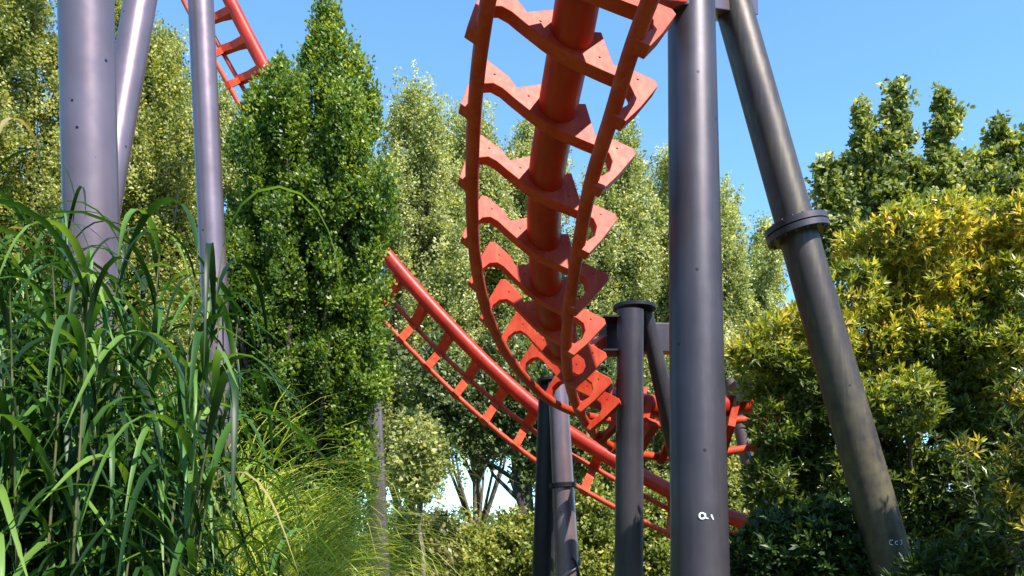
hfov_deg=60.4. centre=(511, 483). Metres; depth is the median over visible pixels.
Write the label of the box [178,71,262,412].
tall tree
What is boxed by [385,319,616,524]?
broadleaf tree
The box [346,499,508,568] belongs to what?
distant woodland
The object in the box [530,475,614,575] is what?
bush
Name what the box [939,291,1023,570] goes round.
tipped shrub
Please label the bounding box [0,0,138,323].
tall tree
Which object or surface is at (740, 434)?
coaster support
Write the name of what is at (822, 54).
sky
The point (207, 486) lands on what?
reed clump
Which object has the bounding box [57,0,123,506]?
coaster support
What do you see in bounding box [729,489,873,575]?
laurel shrub
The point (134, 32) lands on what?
coaster support
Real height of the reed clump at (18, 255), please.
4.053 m
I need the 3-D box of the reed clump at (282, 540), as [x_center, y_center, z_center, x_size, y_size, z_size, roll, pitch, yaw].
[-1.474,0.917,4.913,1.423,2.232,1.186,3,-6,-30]
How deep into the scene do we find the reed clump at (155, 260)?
5.51 m
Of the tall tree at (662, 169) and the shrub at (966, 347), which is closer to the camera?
the shrub at (966, 347)
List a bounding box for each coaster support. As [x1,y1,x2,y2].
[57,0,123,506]
[115,0,236,526]
[364,268,389,575]
[532,376,580,575]
[589,300,669,575]
[659,0,912,575]
[725,378,755,482]
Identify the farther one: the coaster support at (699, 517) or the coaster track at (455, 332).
the coaster track at (455, 332)
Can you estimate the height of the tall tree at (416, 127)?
22.735 m
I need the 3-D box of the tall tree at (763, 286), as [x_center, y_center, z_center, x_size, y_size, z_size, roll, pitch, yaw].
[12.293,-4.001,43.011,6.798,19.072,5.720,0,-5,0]
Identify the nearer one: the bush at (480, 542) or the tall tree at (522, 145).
the bush at (480, 542)
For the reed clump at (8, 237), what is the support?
on the ground
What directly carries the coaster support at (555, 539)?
on the ground
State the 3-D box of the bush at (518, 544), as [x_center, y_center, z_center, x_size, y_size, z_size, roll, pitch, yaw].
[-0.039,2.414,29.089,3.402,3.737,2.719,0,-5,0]
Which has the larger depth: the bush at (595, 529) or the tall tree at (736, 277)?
the tall tree at (736, 277)
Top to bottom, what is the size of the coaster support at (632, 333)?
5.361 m
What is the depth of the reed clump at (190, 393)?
3.69 m
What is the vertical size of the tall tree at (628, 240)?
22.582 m
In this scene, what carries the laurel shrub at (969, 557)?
on the ground
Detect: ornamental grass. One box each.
[104,384,515,575]
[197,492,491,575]
[197,524,478,575]
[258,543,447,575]
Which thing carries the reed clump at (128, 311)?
on the ground
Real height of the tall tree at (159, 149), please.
24.447 m
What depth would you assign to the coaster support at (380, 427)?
20.82 m
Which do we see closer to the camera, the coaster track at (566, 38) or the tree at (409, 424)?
the coaster track at (566, 38)
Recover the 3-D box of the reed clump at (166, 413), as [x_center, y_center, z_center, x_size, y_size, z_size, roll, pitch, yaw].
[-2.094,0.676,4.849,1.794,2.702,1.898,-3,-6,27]
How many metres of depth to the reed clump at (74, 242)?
3.59 m
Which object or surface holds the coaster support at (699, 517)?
on the ground
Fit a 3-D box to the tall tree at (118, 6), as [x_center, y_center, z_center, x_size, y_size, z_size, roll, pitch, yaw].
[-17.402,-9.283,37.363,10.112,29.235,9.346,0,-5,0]
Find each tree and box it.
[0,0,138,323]
[13,0,199,369]
[120,11,225,447]
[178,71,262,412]
[202,0,405,571]
[371,59,494,517]
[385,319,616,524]
[385,403,456,575]
[417,93,546,532]
[485,117,604,537]
[541,105,669,575]
[642,140,668,474]
[650,172,782,529]
[736,210,807,391]
[804,73,1023,522]
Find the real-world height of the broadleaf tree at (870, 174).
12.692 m
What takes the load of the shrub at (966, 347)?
on the ground
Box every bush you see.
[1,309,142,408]
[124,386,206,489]
[366,499,468,575]
[443,508,509,575]
[462,500,533,575]
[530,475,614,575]
[643,472,669,575]
[727,433,770,543]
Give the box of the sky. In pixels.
[1,0,1023,535]
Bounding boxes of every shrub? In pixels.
[724,183,1023,570]
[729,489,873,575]
[875,502,1023,575]
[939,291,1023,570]
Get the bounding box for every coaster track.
[181,0,747,538]
[457,0,786,464]
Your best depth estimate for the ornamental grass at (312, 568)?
7.61 m
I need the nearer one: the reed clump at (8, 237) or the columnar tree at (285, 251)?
the reed clump at (8, 237)
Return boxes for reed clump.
[0,117,199,564]
[0,148,205,575]
[0,185,343,575]
[0,198,330,575]
[0,205,279,575]
[0,261,344,575]
[5,227,302,575]
[5,249,297,575]
[33,371,294,575]
[141,451,346,575]
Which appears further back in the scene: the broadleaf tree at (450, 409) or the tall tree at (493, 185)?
the tall tree at (493, 185)
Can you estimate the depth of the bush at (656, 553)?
27.31 m
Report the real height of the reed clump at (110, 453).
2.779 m
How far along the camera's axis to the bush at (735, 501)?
29.40 m

